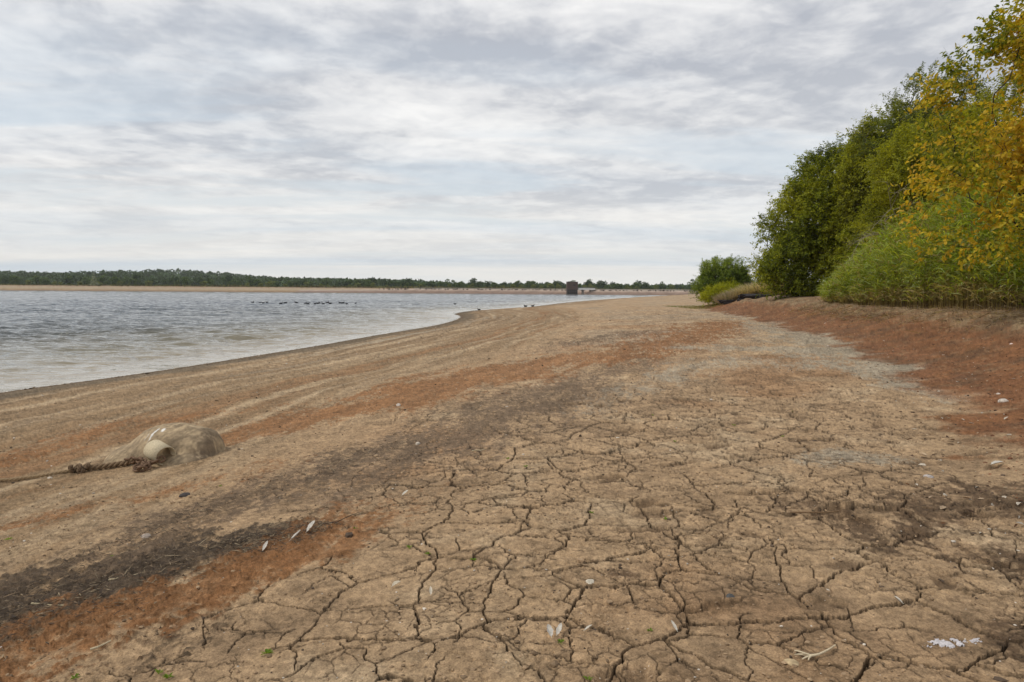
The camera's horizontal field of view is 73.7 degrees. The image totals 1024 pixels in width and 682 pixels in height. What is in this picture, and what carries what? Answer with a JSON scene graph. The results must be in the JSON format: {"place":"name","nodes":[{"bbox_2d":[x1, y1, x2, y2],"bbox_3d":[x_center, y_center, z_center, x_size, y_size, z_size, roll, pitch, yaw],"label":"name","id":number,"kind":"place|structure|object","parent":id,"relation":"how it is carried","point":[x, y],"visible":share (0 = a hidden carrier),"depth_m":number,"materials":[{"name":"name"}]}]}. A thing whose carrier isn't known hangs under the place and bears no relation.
{"place":"outdoors","nodes":[
{"label":"outdoors","id":0,"kind":"place"},
{"bbox_2d":[0,290,668,391],"bbox_3d":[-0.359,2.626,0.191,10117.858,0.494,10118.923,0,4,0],"label":"water","id":1,"kind":"structure","parent":0,"point":[48,338],"depth_m":50.16,"materials":[{"name":"grey liquid"}]},
{"bbox_2d":[0,316,460,392],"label":"foam flecks","id":2,"kind":"object","parent":1,"relation":"on","point":[247,356],"visible":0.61,"depth_m":26.05,"materials":[{"name":"white liquid"}]},
{"bbox_2d":[566,282,577,294],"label":"valve tower","id":3,"kind":"structure","parent":1,"relation":"in","point":[571,287],"depth_m":581.76,"materials":[{"name":"concrete"}]},
{"bbox_2d":[0,275,1023,681],"bbox_3d":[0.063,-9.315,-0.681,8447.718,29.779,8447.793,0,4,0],"label":"ground","id":4,"kind":"structure","parent":0,"point":[872,613],"depth_m":5.16,"materials":[{"name":"brown soil"}]},
{"bbox_2d":[0,275,9,282],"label":"shore tree","id":5,"kind":"object","parent":4,"relation":"on","point":[4,280],"visible":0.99,"depth_m":636.81,"materials":[{"name":"green plant"}]},
{"bbox_2d":[9,275,22,283],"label":"shore tree","id":6,"kind":"object","parent":4,"relation":"on","point":[12,278],"visible":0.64,"depth_m":659.00,"materials":[{"name":"green plant"}]},
{"bbox_2d":[31,276,42,283],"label":"shore tree","id":7,"kind":"object","parent":4,"relation":"on","point":[36,279],"visible":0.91,"depth_m":664.14,"materials":[{"name":"green plant"}]},
{"bbox_2d":[39,278,50,284],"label":"shore tree","id":8,"kind":"object","parent":4,"relation":"on","point":[44,281],"visible":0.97,"depth_m":646.28,"materials":[{"name":"green plant"}]},
{"bbox_2d":[62,276,71,282],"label":"shore tree","id":9,"kind":"object","parent":4,"relation":"on","point":[66,279],"visible":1,"depth_m":679.67,"materials":[{"name":"green plant"}]},
{"bbox_2d":[0,458,136,481],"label":"mooring rope","id":10,"kind":"object","parent":4,"relation":"on","point":[78,468],"visible":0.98,"depth_m":7.02,"materials":[{"name":"brown fabric"}]},
{"bbox_2d":[81,277,89,283],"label":"shore tree","id":11,"kind":"object","parent":4,"relation":"on","point":[84,281],"visible":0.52,"depth_m":703.82,"materials":[{"name":"green plant"}]},
{"bbox_2d":[90,276,98,285],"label":"pointed tree","id":12,"kind":"object","parent":4,"relation":"on","point":[95,282],"visible":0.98,"depth_m":636.94,"materials":[{"name":"green plant"}]},
{"bbox_2d":[90,640,110,650],"bbox_3d":[-1.957,1.450,3.251,0.023,0.014,0.093,4,5,38],"label":"stalk","id":13,"kind":"object","parent":4,"relation":"on","point":[96,647],"visible":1,"depth_m":3.24,"materials":[{"name":"beige plant"}]},
{"bbox_2d":[98,274,107,283],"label":"shore tree","id":14,"kind":"object","parent":4,"relation":"on","point":[102,280],"visible":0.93,"depth_m":671.73,"materials":[{"name":"green plant"}]},
{"bbox_2d":[109,277,121,283],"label":"shore tree","id":15,"kind":"object","parent":4,"relation":"on","point":[113,280],"visible":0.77,"depth_m":707.64,"materials":[{"name":"green plant"}]},
{"bbox_2d":[122,276,128,284],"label":"shore tree","id":16,"kind":"object","parent":4,"relation":"on","point":[125,282],"visible":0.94,"depth_m":701.02,"materials":[{"name":"green plant"}]},
{"bbox_2d":[129,278,136,284],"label":"shore tree","id":17,"kind":"object","parent":4,"relation":"on","point":[132,281],"visible":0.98,"depth_m":651.60,"materials":[{"name":"green plant"}]},
{"bbox_2d":[128,274,141,280],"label":"shore tree","id":18,"kind":"object","parent":4,"relation":"on","point":[135,276],"visible":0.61,"depth_m":691.71,"materials":[{"name":"green plant"}]},
{"bbox_2d":[124,455,165,471],"bbox_3d":[-3.888,1.250,7.042,0.519,0.121,0.307,2,4,17],"label":"mooring chain","id":19,"kind":"object","parent":4,"relation":"on","point":[145,465],"visible":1,"depth_m":7.01,"materials":[{"name":"metal"}]},
{"bbox_2d":[140,533,150,537],"bbox_3d":[-2.581,1.385,4.817,0.084,0.054,0.072,1,4,9],"label":"stone","id":20,"kind":"object","parent":4,"relation":"on","point":[145,535],"visible":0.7,"depth_m":4.80,"materials":[{"name":"stone"}]},
{"bbox_2d":[103,422,225,466],"bbox_3d":[-3.750,1.306,7.618,1.700,0.797,1.200,0,4,0],"label":"mooring sinker","id":21,"kind":"object","parent":4,"relation":"on","point":[188,442],"visible":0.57,"depth_m":7.35,"materials":[{"name":"concrete"}]},
{"bbox_2d":[143,440,175,464],"bbox_3d":[-3.709,1.172,7.187,0.266,0.242,0.220,3,5,33],"label":"pipe sleeve","id":22,"kind":"object","parent":21,"relation":"on","point":[152,449],"visible":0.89,"depth_m":7.12,"materials":[{"name":"beige plastic"}]},
{"bbox_2d":[162,672,172,677],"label":"seedling","id":23,"kind":"object","parent":4,"relation":"on","point":[166,675],"visible":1,"depth_m":2.95,"materials":[{"name":"green plant"}]},
{"bbox_2d":[179,492,189,496],"bbox_3d":[-2.792,1.319,5.829,0.114,0.047,0.107,2,4,17],"label":"stone","id":24,"kind":"object","parent":4,"relation":"on","point":[185,494],"visible":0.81,"depth_m":5.80,"materials":[{"name":"grey stone"}]},
{"bbox_2d":[183,279,192,284],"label":"shore tree","id":25,"kind":"object","parent":4,"relation":"on","point":[187,282],"visible":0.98,"depth_m":659.81,"materials":[{"name":"green plant"}]},
{"bbox_2d":[222,275,233,283],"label":"shore tree","id":26,"kind":"object","parent":4,"relation":"on","point":[229,277],"visible":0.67,"depth_m":720.28,"materials":[{"name":"green plant"}]},
{"bbox_2d":[24,310,475,389],"bbox_3d":[-6.622,-1.333,51.443,4.745,0.172,87.585,1,4,6],"label":"shingle","id":27,"kind":"object","parent":4,"relation":"on","point":[271,353],"visible":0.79,"depth_m":26.45,"materials":[{"name":"grey gravel"}]},
{"bbox_2d":[245,275,255,284],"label":"shore tree","id":28,"kind":"object","parent":4,"relation":"on","point":[251,281],"visible":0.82,"depth_m":711.30,"materials":[{"name":"green plant"}]},
{"bbox_2d":[253,279,263,285],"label":"shore tree","id":29,"kind":"object","parent":4,"relation":"on","point":[257,282],"visible":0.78,"depth_m":706.38,"materials":[{"name":"green plant"}]},
{"bbox_2d":[261,648,273,654],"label":"seedling","id":30,"kind":"object","parent":4,"relation":"on","point":[269,650],"visible":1,"depth_m":3.09,"materials":[{"name":"green plant"}]},
{"bbox_2d":[306,520,314,531],"bbox_3d":[-1.387,1.277,4.700,0.052,0.071,0.055,1,4,8],"label":"feather","id":31,"kind":"object","parent":4,"relation":"on","point":[310,525],"visible":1,"depth_m":4.71,"materials":[{"name":"white"}]},
{"bbox_2d":[324,279,332,284],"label":"shore tree","id":32,"kind":"object","parent":4,"relation":"on","point":[327,281],"visible":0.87,"depth_m":707.26,"materials":[{"name":"green plant"}]},
{"bbox_2d":[0,268,687,288],"bbox_3d":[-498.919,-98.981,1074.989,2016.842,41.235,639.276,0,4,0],"label":"wooded hill","id":33,"kind":"structure","parent":4,"relation":"on","point":[163,274],"depth_m":955.28,"materials":[{"name":"green plant"}]},
{"bbox_2d":[0,284,691,289],"bbox_3d":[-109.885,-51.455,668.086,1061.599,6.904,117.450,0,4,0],"label":"shore scrub","id":34,"kind":"object","parent":4,"relation":"on","point":[300,286],"visible":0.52,"depth_m":660.67,"materials":[{"name":"green plant"}]},
{"bbox_2d":[0,337,699,668],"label":"rotted straw","id":35,"kind":"object","parent":4,"relation":"on","point":[237,539],"visible":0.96,"depth_m":4.53,"materials":[{"name":"brown plant"}]},
{"bbox_2d":[351,279,362,285],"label":"shore tree","id":36,"kind":"object","parent":4,"relation":"on","point":[356,281],"visible":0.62,"depth_m":718.22,"materials":[{"name":"green plant"}]},
{"bbox_2d":[380,279,388,285],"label":"shore tree","id":37,"kind":"object","parent":4,"relation":"on","point":[383,282],"visible":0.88,"depth_m":734.72,"materials":[{"name":"green plant"}]},
{"bbox_2d":[405,278,414,286],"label":"shore tree","id":38,"kind":"object","parent":4,"relation":"on","point":[407,280],"visible":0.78,"depth_m":711.65,"materials":[{"name":"green plant"}]},
{"bbox_2d":[443,279,450,286],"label":"shore tree","id":39,"kind":"object","parent":4,"relation":"on","point":[445,284],"visible":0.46,"depth_m":717.11,"materials":[{"name":"green plant"}]},
{"bbox_2d":[455,283,462,287],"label":"shore tree","id":40,"kind":"object","parent":4,"relation":"on","point":[458,285],"visible":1,"depth_m":677.76,"materials":[{"name":"green plant"}]},
{"bbox_2d":[468,278,476,286],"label":"shore tree","id":41,"kind":"object","parent":4,"relation":"on","point":[472,280],"visible":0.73,"depth_m":706.78,"materials":[{"name":"green plant"}]},
{"bbox_2d":[484,281,491,286],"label":"shore tree","id":42,"kind":"object","parent":4,"relation":"on","point":[487,284],"visible":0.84,"depth_m":707.65,"materials":[{"name":"green plant"}]},
{"bbox_2d":[295,288,698,294],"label":"dam","id":43,"kind":"structure","parent":4,"relation":"on","point":[546,291],"depth_m":610.21,"materials":[{"name":"concrete"}]},
{"bbox_2d":[578,287,594,293],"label":"footbridge","id":44,"kind":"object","parent":43,"relation":"on","point":[589,289],"visible":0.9,"depth_m":601.44,"materials":[{"name":"concrete"}]},
{"bbox_2d":[0,309,1020,678],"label":"shell chips","id":45,"kind":"object","parent":4,"relation":"on","point":[590,505],"visible":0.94,"depth_m":4.93,"materials":[{"name":"white"}]},
{"bbox_2d":[0,296,1023,681],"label":"pebbles","id":46,"kind":"object","parent":4,"relation":"on","point":[350,534],"visible":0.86,"depth_m":5.34,"materials":[{"name":"grey stone"}]},
{"bbox_2d":[0,346,1023,681],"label":"mud crumbs","id":47,"kind":"object","parent":4,"relation":"on","point":[552,664],"visible":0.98,"depth_m":4.04,"materials":[{"name":"brown soil"}]},
{"bbox_2d":[513,280,521,286],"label":"shore tree","id":48,"kind":"object","parent":4,"relation":"on","point":[516,283],"visible":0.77,"depth_m":704.76,"materials":[{"name":"green plant"}]},
{"bbox_2d":[524,281,531,287],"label":"shore tree","id":49,"kind":"object","parent":4,"relation":"on","point":[527,284],"visible":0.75,"depth_m":705.60,"materials":[{"name":"green plant"}]},
{"bbox_2d":[529,281,539,287],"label":"shore tree","id":50,"kind":"object","parent":4,"relation":"on","point":[533,282],"visible":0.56,"depth_m":700.97,"materials":[{"name":"green plant"}]},
{"bbox_2d":[547,624,552,637],"bbox_3d":[0.173,1.328,3.127,0.035,0.044,0.039,2,4,22],"label":"feather","id":51,"kind":"object","parent":4,"relation":"on","point":[549,629],"visible":1,"depth_m":3.13,"materials":[{"name":"white"}]},
{"bbox_2d":[556,623,561,635],"bbox_3d":[0.216,1.325,3.137,0.025,0.044,0.051,3,5,33],"label":"feather","id":52,"kind":"object","parent":4,"relation":"on","point":[558,629],"visible":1,"depth_m":3.14,"materials":[{"name":"white"}]},
{"bbox_2d":[583,279,593,287],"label":"shore tree","id":53,"kind":"object","parent":4,"relation":"on","point":[589,281],"visible":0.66,"depth_m":700.80,"materials":[{"name":"green plant"}]},
{"bbox_2d":[586,579,593,583],"bbox_3d":[0.421,1.297,3.664,0.055,0.030,0.072,1,4,10],"label":"stone","id":54,"kind":"object","parent":4,"relation":"on","point":[589,581],"visible":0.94,"depth_m":3.65,"materials":[{"name":"beige stone"}]},
{"bbox_2d":[595,280,602,287],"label":"shore tree","id":55,"kind":"object","parent":4,"relation":"on","point":[598,283],"visible":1,"depth_m":687.02,"materials":[{"name":"green plant"}]},
{"bbox_2d":[632,282,641,288],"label":"shore tree","id":56,"kind":"object","parent":4,"relation":"on","point":[634,284],"visible":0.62,"depth_m":706.25,"materials":[{"name":"green plant"}]},
{"bbox_2d":[669,303,721,308],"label":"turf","id":57,"kind":"structure","parent":4,"relation":"on","point":[714,305],"depth_m":62.45,"materials":[{"name":"plant"}]},
{"bbox_2d":[697,277,742,305],"bbox_3d":[18.588,-3.962,60.090,4.823,3.523,3.604,0,4,0],"label":"broom bush","id":58,"kind":"object","parent":4,"relation":"on","point":[714,290],"visible":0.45,"depth_m":59.66,"materials":[{"name":"green plant"}]},
{"bbox_2d":[688,253,755,304],"bbox_3d":[19.715,-5.600,63.802,6.215,5.094,5.531,0,4,0],"label":"willow bush","id":59,"kind":"object","parent":4,"relation":"on","point":[718,272],"visible":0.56,"depth_m":62.71,"materials":[{"name":"green plant"}]},
{"bbox_2d":[717,300,735,304],"bbox_3d":[18.108,-3.186,56.237,2.543,0.426,0.796,0,4,-6],"label":"dark rock","id":60,"kind":"object","parent":4,"relation":"on","point":[724,302],"visible":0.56,"depth_m":55.92,"materials":[{"name":"stone"}]},
{"bbox_2d":[709,288,746,303],"bbox_3d":[18.242,-3.807,57.304,3.209,1.567,3.322,-3,5,-40],"label":"grass tussock","id":61,"kind":"object","parent":4,"relation":"on","point":[728,296],"depth_m":56.73,"materials":[{"name":"green plant"}]},
{"bbox_2d":[727,284,758,294],"bbox_3d":[19.594,-4.210,57.493,3.650,1.589,3.678,0,4,0],"label":"grass tussock","id":62,"kind":"object","parent":4,"relation":"on","point":[744,291],"depth_m":56.59,"materials":[{"name":"beige plant"}]},
{"bbox_2d":[737,282,768,293],"bbox_3d":[20.865,-4.506,57.355,4.416,1.596,4.344,2,5,23],"label":"grass tussock","id":63,"kind":"object","parent":4,"relation":"on","point":[756,287],"depth_m":56.46,"materials":[{"name":"beige plant"}]},
{"bbox_2d":[740,294,771,298],"bbox_3d":[18.915,-3.418,52.460,3.076,0.420,0.831,0,4,-7],"label":"dark rock","id":64,"kind":"object","parent":4,"relation":"on","point":[752,296],"visible":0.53,"depth_m":52.16,"materials":[{"name":"stone"}]},
{"bbox_2d":[764,288,785,294],"bbox_3d":[21.561,-4.119,55.422,2.670,0.937,2.776,0,4,0],"label":"grass tussock","id":65,"kind":"object","parent":4,"relation":"on","point":[775,294],"depth_m":54.86,"materials":[{"name":"green plant"}]},
{"bbox_2d":[783,659,798,665],"bbox_3d":[1.170,1.347,2.855,0.068,0.027,0.049,3,5,36],"label":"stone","id":66,"kind":"object","parent":4,"relation":"on","point":[790,662],"visible":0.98,"depth_m":2.85,"materials":[{"name":"beige stone"}]},
{"bbox_2d":[745,130,873,299],"bbox_3d":[20.787,-8.010,45.454,10.545,12.390,8.343,0,4,0],"label":"sallow tree","id":67,"kind":"object","parent":4,"relation":"on","point":[796,251],"visible":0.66,"depth_m":44.12,"materials":[{"name":"green plant"}]},
{"bbox_2d":[794,645,835,660],"bbox_3d":[1.294,1.316,2.884,0.202,0.022,0.069,0,4,-9],"label":"twig","id":68,"kind":"object","parent":4,"relation":"on","point":[806,655],"visible":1,"depth_m":2.87,"materials":[{"name":"beige wood"}]},
{"bbox_2d":[791,510,838,512],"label":"stalk","id":69,"kind":"object","parent":4,"relation":"on","point":[812,512],"visible":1,"depth_m":4.65,"materials":[{"name":"beige plant"}]},
{"bbox_2d":[817,96,941,275],"bbox_3d":[23.099,-8.111,40.964,8.494,12.897,7.898,0,4,0],"label":"sallow tree","id":70,"kind":"object","parent":4,"relation":"on","point":[851,170],"visible":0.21,"depth_m":40.57,"materials":[{"name":"green plant"}]},
{"bbox_2d":[783,299,1023,332],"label":"reed litter","id":71,"kind":"object","parent":4,"relation":"on","point":[890,314],"visible":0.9,"depth_m":21.65,"materials":[{"name":"brown plant"}]},
{"bbox_2d":[808,323,1023,532],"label":"fallen leaves","id":72,"kind":"object","parent":4,"relation":"on","point":[943,507],"visible":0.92,"depth_m":6.34,"materials":[{"name":"brown plant"}]},
{"bbox_2d":[814,161,1023,310],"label":"reed bed","id":73,"kind":"object","parent":4,"relation":"on","point":[884,269],"visible":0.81,"depth_m":22.06,"materials":[{"name":"green plant"}]},
{"bbox_2d":[844,53,1005,219],"bbox_3d":[23.788,-9.367,39.086,7.870,13.370,6.131,-2,5,-29],"label":"ash tree","id":74,"kind":"object","parent":4,"relation":"on","point":[906,88],"visible":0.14,"depth_m":38.55,"materials":[{"name":"green plant"}]},
{"bbox_2d":[847,99,1012,286],"bbox_3d":[20.945,-6.830,33.014,8.285,9.828,7.336,0,4,0],"label":"sallow tree","id":75,"kind":"object","parent":4,"relation":"on","point":[896,172],"visible":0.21,"depth_m":32.57,"materials":[{"name":"green plant"}]},
{"bbox_2d":[925,638,981,647],"bbox_3d":[1.920,1.312,2.963,0.320,0.027,0.140,0,4,0],"label":"bird lime","id":76,"kind":"object","parent":4,"relation":"on","point":[943,643],"visible":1,"depth_m":2.96,"materials":[{"name":"white"}]},
{"bbox_2d":[890,0,1023,271],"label":"autumn tree","id":77,"kind":"object","parent":4,"relation":"on","point":[1001,42],"visible":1,"depth_m":14.77,"materials":[{"name":"yellow plant"}]},
{"bbox_2d":[904,58,1023,271],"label":"sallow tree","id":78,"kind":"object","parent":4,"relation":"on","point":[989,95],"visible":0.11,"depth_m":25.23,"materials":[{"name":"green plant"}]},
{"bbox_2d":[998,398,1007,401],"bbox_3d":[6.064,0.753,8.424,0.083,0.085,0.109,-1,5,-22],"label":"stone","id":79,"kind":"object","parent":4,"relation":"on","point":[1002,400],"visible":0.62,"depth_m":8.41,"materials":[{"name":"white stone"}]},
{"bbox_2d":[0,0,1023,284],"label":"sky","id":80,"kind":"structure","parent":0,"point":[497,141],"materials":[{"name":"grey"}]},
{"bbox_2d":[847,182,916,261],"bbox_3d":[15.312,-3.906,26.912,3.894,4.629,3.593,0,4,0],"label":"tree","id":81,"kind":"object","parent":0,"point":[862,237],"visible":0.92,"depth_m":27.31,"materials":[{"name":"plant"}]}
]}

